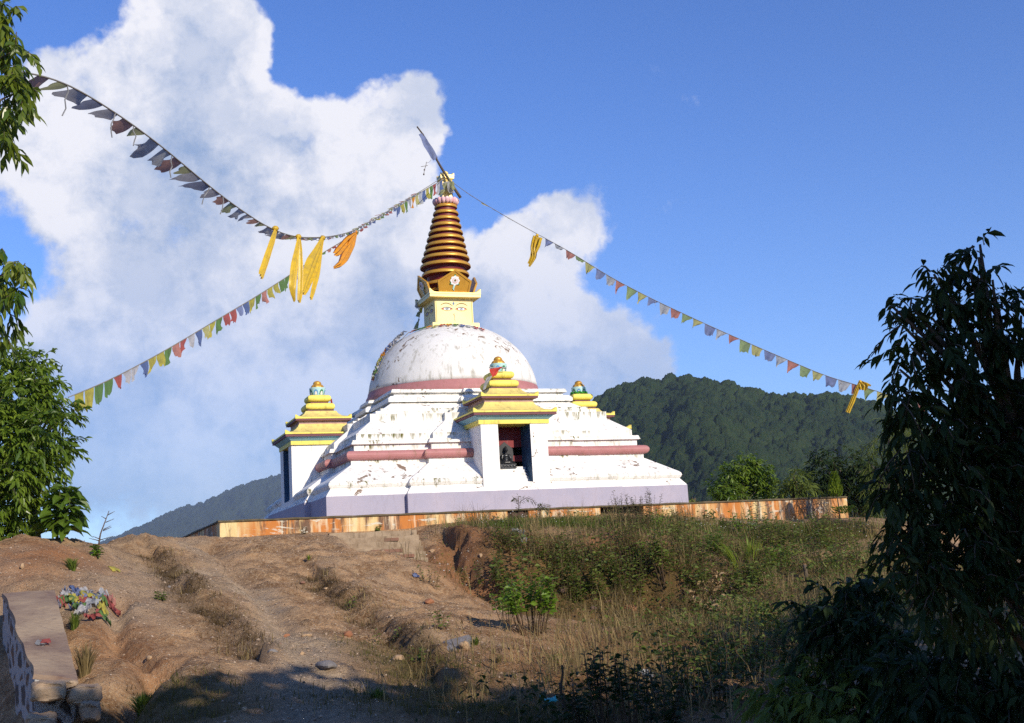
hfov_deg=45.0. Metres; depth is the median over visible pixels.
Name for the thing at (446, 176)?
wooden pole
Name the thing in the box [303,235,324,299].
silk scarf
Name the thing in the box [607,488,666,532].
thorny bush
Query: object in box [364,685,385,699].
grass clump
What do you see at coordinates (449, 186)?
tied cloth
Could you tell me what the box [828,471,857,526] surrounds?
young thuja
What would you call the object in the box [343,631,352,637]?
rock
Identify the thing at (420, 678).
tall grass
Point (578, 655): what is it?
tall grass
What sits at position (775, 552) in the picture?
leafy bush
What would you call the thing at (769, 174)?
sky
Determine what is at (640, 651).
tall weed
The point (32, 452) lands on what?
leafy tree
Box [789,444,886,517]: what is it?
dark bush
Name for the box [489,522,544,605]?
leafy bush
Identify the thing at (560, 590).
rock
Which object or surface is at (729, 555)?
grass clump
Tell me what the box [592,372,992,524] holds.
hills
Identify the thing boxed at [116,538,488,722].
grass
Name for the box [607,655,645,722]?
tall weed
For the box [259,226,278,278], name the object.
silk scarf
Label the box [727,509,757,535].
tall weed
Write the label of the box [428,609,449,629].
weed
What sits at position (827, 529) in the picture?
leafy bush
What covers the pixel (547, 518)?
grass
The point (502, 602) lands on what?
leafy bush
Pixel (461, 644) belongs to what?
rock
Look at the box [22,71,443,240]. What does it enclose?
prayer flag string
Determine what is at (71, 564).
grass clump
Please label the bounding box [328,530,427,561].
brick steps
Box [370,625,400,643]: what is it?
weed
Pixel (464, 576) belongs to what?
weed
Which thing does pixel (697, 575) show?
leafy bush
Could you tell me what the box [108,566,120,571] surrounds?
yellow strip
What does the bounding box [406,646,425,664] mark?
weed
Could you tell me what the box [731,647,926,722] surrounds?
shaded shrub
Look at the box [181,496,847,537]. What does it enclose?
boundary wall
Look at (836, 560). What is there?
tall weed
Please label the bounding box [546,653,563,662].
weed
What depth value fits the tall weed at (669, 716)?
10.17 m
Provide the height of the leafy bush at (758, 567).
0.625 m
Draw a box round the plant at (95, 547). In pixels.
[89,544,105,558]
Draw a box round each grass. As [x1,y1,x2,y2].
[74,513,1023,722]
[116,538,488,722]
[135,542,648,722]
[380,498,1009,722]
[434,508,884,547]
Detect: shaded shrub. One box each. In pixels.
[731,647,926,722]
[770,574,942,722]
[848,618,1023,722]
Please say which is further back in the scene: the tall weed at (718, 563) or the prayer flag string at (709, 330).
the prayer flag string at (709, 330)
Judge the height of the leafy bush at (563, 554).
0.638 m
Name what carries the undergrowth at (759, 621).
on the ground at (130, 668)
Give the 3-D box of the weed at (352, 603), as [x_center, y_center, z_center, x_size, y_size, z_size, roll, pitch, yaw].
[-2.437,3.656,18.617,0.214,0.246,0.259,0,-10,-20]
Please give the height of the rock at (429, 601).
0.104 m
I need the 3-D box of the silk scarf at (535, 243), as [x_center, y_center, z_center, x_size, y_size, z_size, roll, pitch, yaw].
[0.661,-3.208,35.637,0.473,0.959,0.110,-6,-10,16]
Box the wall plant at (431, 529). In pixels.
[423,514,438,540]
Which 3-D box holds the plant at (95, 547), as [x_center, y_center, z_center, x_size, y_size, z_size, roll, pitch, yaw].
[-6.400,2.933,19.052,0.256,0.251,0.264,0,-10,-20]
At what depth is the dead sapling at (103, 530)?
19.43 m
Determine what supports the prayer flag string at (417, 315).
hanging from the stupa
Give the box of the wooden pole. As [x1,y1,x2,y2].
[417,126,460,198]
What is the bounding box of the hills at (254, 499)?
[100,474,280,543]
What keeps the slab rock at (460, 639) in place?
on the ground at (130, 668)
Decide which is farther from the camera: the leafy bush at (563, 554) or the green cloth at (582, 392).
the green cloth at (582, 392)
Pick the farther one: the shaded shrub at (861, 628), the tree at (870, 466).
the tree at (870, 466)
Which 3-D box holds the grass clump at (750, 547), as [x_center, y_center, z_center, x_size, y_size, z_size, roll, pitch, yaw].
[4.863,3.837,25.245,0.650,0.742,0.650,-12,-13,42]
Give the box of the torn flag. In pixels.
[419,133,437,159]
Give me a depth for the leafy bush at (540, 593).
16.96 m
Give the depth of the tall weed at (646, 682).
10.89 m
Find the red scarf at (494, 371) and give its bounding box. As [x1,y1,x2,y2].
[483,367,506,389]
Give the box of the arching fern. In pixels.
[511,494,551,520]
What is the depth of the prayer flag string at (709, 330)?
34.03 m
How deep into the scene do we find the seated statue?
31.25 m
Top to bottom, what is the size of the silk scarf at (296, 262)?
1.213 m
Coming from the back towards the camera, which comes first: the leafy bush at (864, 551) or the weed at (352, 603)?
the leafy bush at (864, 551)
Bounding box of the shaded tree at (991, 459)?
[854,227,1023,677]
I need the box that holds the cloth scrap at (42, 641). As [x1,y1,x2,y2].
[35,638,50,645]
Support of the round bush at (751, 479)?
on the ground at (130, 668)
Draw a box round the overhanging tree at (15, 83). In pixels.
[0,0,45,368]
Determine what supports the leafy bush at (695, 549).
on the ground at (130, 668)
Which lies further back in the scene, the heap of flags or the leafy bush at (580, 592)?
the leafy bush at (580, 592)
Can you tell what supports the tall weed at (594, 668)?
on the ground at (130, 668)
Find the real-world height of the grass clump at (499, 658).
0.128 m
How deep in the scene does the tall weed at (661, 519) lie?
26.19 m
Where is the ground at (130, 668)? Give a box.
[0,513,1023,722]
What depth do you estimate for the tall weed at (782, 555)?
25.05 m
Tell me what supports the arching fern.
on the ground at (130, 668)
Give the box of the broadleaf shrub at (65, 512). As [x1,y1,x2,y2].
[27,482,91,541]
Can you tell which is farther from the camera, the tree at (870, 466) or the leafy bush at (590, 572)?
the tree at (870, 466)
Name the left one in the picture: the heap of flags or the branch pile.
the heap of flags
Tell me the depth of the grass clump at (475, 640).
14.94 m
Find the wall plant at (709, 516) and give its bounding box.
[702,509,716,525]
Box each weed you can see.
[153,591,169,600]
[345,596,356,609]
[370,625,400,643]
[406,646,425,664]
[417,565,440,589]
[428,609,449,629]
[458,566,467,582]
[472,547,505,590]
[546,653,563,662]
[557,681,594,722]
[579,650,623,722]
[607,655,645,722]
[630,684,687,722]
[633,631,651,668]
[636,660,691,719]
[639,532,669,584]
[650,508,673,534]
[655,635,702,702]
[677,644,733,700]
[689,641,733,678]
[702,555,728,579]
[709,606,754,631]
[711,523,744,558]
[720,626,773,681]
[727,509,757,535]
[728,568,755,595]
[756,546,791,566]
[773,509,800,537]
[795,533,837,560]
[822,542,863,571]
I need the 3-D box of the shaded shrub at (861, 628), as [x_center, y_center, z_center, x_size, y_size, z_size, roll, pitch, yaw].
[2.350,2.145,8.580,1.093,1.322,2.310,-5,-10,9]
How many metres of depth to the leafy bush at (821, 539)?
27.01 m
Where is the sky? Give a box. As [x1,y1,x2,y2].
[0,0,1023,543]
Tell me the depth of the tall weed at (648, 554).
24.46 m
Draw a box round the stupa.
[264,171,688,518]
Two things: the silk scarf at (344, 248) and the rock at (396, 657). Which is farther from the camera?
the silk scarf at (344, 248)
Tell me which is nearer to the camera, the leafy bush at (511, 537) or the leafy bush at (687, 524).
the leafy bush at (511, 537)
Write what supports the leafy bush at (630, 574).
on the ground at (130, 668)
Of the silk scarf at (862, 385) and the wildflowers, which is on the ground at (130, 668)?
the wildflowers
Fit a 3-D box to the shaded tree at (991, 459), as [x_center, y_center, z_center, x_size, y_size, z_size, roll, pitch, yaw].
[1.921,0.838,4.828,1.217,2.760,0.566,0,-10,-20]
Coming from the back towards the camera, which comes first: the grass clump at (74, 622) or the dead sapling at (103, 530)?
the dead sapling at (103, 530)
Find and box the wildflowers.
[426,509,868,595]
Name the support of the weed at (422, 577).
on the ground at (130, 668)
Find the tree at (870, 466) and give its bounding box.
[850,416,935,533]
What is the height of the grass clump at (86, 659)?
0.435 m
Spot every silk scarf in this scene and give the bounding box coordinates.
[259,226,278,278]
[289,234,302,302]
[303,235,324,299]
[333,230,357,268]
[528,234,541,266]
[846,380,870,412]
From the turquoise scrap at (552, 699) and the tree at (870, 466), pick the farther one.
the tree at (870, 466)
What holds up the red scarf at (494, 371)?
attached to the stupa
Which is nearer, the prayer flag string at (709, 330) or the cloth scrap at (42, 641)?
the cloth scrap at (42, 641)
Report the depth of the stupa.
32.19 m
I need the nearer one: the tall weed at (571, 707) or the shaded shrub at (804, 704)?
the shaded shrub at (804, 704)
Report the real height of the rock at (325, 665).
0.130 m
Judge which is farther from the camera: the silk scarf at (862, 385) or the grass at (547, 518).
the silk scarf at (862, 385)
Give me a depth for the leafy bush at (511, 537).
24.51 m
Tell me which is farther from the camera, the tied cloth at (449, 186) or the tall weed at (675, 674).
the tied cloth at (449, 186)
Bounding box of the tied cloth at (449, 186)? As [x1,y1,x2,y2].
[438,176,455,194]
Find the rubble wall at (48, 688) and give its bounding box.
[1,590,102,722]
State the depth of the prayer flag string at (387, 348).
34.95 m
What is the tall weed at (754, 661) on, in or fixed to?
on the ground at (130, 668)
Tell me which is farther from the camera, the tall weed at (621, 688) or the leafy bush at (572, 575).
the leafy bush at (572, 575)
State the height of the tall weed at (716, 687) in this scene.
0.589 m
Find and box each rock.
[315,660,336,669]
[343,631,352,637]
[391,655,404,659]
[425,598,434,603]
[443,635,471,651]
[458,641,469,649]
[558,586,566,593]
[623,604,636,610]
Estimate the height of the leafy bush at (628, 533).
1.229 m
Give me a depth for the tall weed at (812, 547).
26.01 m
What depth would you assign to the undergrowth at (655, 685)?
11.71 m
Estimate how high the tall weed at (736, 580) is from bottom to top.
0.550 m
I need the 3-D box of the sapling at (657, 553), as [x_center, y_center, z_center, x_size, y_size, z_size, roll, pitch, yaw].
[2.910,3.854,24.040,0.563,1.341,0.458,-7,-10,20]
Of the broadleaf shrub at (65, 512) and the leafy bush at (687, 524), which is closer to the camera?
the broadleaf shrub at (65, 512)
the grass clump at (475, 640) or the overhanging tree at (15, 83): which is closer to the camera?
the overhanging tree at (15, 83)
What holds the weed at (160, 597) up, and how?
on the ground at (130, 668)
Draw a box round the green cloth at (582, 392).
[570,391,587,394]
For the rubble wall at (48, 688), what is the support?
on the ground at (130, 668)
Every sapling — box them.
[89,511,114,548]
[647,526,676,591]
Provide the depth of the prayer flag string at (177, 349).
24.57 m
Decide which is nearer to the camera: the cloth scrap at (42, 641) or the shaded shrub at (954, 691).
the shaded shrub at (954, 691)
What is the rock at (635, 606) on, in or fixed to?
on the ground at (130, 668)
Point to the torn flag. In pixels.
(429, 149)
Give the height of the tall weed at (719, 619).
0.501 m
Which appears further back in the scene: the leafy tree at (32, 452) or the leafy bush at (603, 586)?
the leafy bush at (603, 586)
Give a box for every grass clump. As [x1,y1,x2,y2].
[61,557,80,570]
[64,609,82,630]
[71,641,99,678]
[122,690,154,716]
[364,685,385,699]
[470,636,480,645]
[495,653,503,662]
[709,538,740,570]
[739,532,764,562]
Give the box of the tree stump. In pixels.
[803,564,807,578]
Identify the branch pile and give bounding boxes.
[683,569,794,616]
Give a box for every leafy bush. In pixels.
[484,515,523,554]
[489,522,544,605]
[489,586,513,623]
[503,573,557,635]
[524,525,565,584]
[538,544,581,599]
[541,541,574,566]
[551,520,610,602]
[568,578,589,602]
[581,548,622,599]
[595,528,651,602]
[596,510,648,566]
[630,537,654,566]
[664,517,716,568]
[669,516,699,542]
[678,560,712,595]
[697,529,724,549]
[737,599,776,622]
[738,555,784,583]
[752,514,805,551]
[764,544,791,563]
[803,528,835,551]
[806,511,864,549]
[832,539,871,562]
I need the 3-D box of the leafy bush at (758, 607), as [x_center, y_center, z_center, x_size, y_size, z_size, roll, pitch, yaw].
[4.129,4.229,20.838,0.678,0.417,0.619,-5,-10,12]
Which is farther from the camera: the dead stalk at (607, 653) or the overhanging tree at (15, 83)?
the dead stalk at (607, 653)
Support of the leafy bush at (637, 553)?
on the ground at (130, 668)
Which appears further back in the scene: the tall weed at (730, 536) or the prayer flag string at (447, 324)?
the prayer flag string at (447, 324)
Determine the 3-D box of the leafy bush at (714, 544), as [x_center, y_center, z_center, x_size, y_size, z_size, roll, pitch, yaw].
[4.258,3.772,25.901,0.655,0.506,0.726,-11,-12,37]
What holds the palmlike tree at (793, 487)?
on the ground at (130, 668)
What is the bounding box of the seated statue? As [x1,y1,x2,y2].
[499,442,516,467]
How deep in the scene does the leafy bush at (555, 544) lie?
24.05 m
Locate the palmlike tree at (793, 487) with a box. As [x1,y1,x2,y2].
[764,467,823,498]
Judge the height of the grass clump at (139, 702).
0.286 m
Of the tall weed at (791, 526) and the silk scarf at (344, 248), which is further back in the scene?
the silk scarf at (344, 248)
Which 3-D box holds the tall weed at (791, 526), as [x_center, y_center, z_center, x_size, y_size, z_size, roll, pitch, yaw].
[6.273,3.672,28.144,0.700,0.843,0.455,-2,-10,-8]
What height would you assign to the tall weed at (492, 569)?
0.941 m
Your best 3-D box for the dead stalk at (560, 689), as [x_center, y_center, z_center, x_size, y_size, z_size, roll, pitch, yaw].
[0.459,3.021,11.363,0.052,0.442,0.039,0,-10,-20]
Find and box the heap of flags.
[56,585,120,625]
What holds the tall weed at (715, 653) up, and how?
on the ground at (130, 668)
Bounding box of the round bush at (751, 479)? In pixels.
[700,451,780,500]
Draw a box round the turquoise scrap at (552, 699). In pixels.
[544,695,557,702]
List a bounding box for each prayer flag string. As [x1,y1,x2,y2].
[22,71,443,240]
[68,179,443,411]
[371,331,408,380]
[409,323,483,332]
[414,300,422,328]
[454,183,919,407]
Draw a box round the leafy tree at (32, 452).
[0,333,92,540]
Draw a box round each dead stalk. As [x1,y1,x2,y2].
[559,665,564,709]
[607,627,610,685]
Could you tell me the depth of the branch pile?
23.33 m
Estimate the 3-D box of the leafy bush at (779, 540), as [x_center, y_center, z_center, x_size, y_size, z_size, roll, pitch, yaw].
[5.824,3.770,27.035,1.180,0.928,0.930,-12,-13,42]
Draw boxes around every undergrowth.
[413,596,936,722]
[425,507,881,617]
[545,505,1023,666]

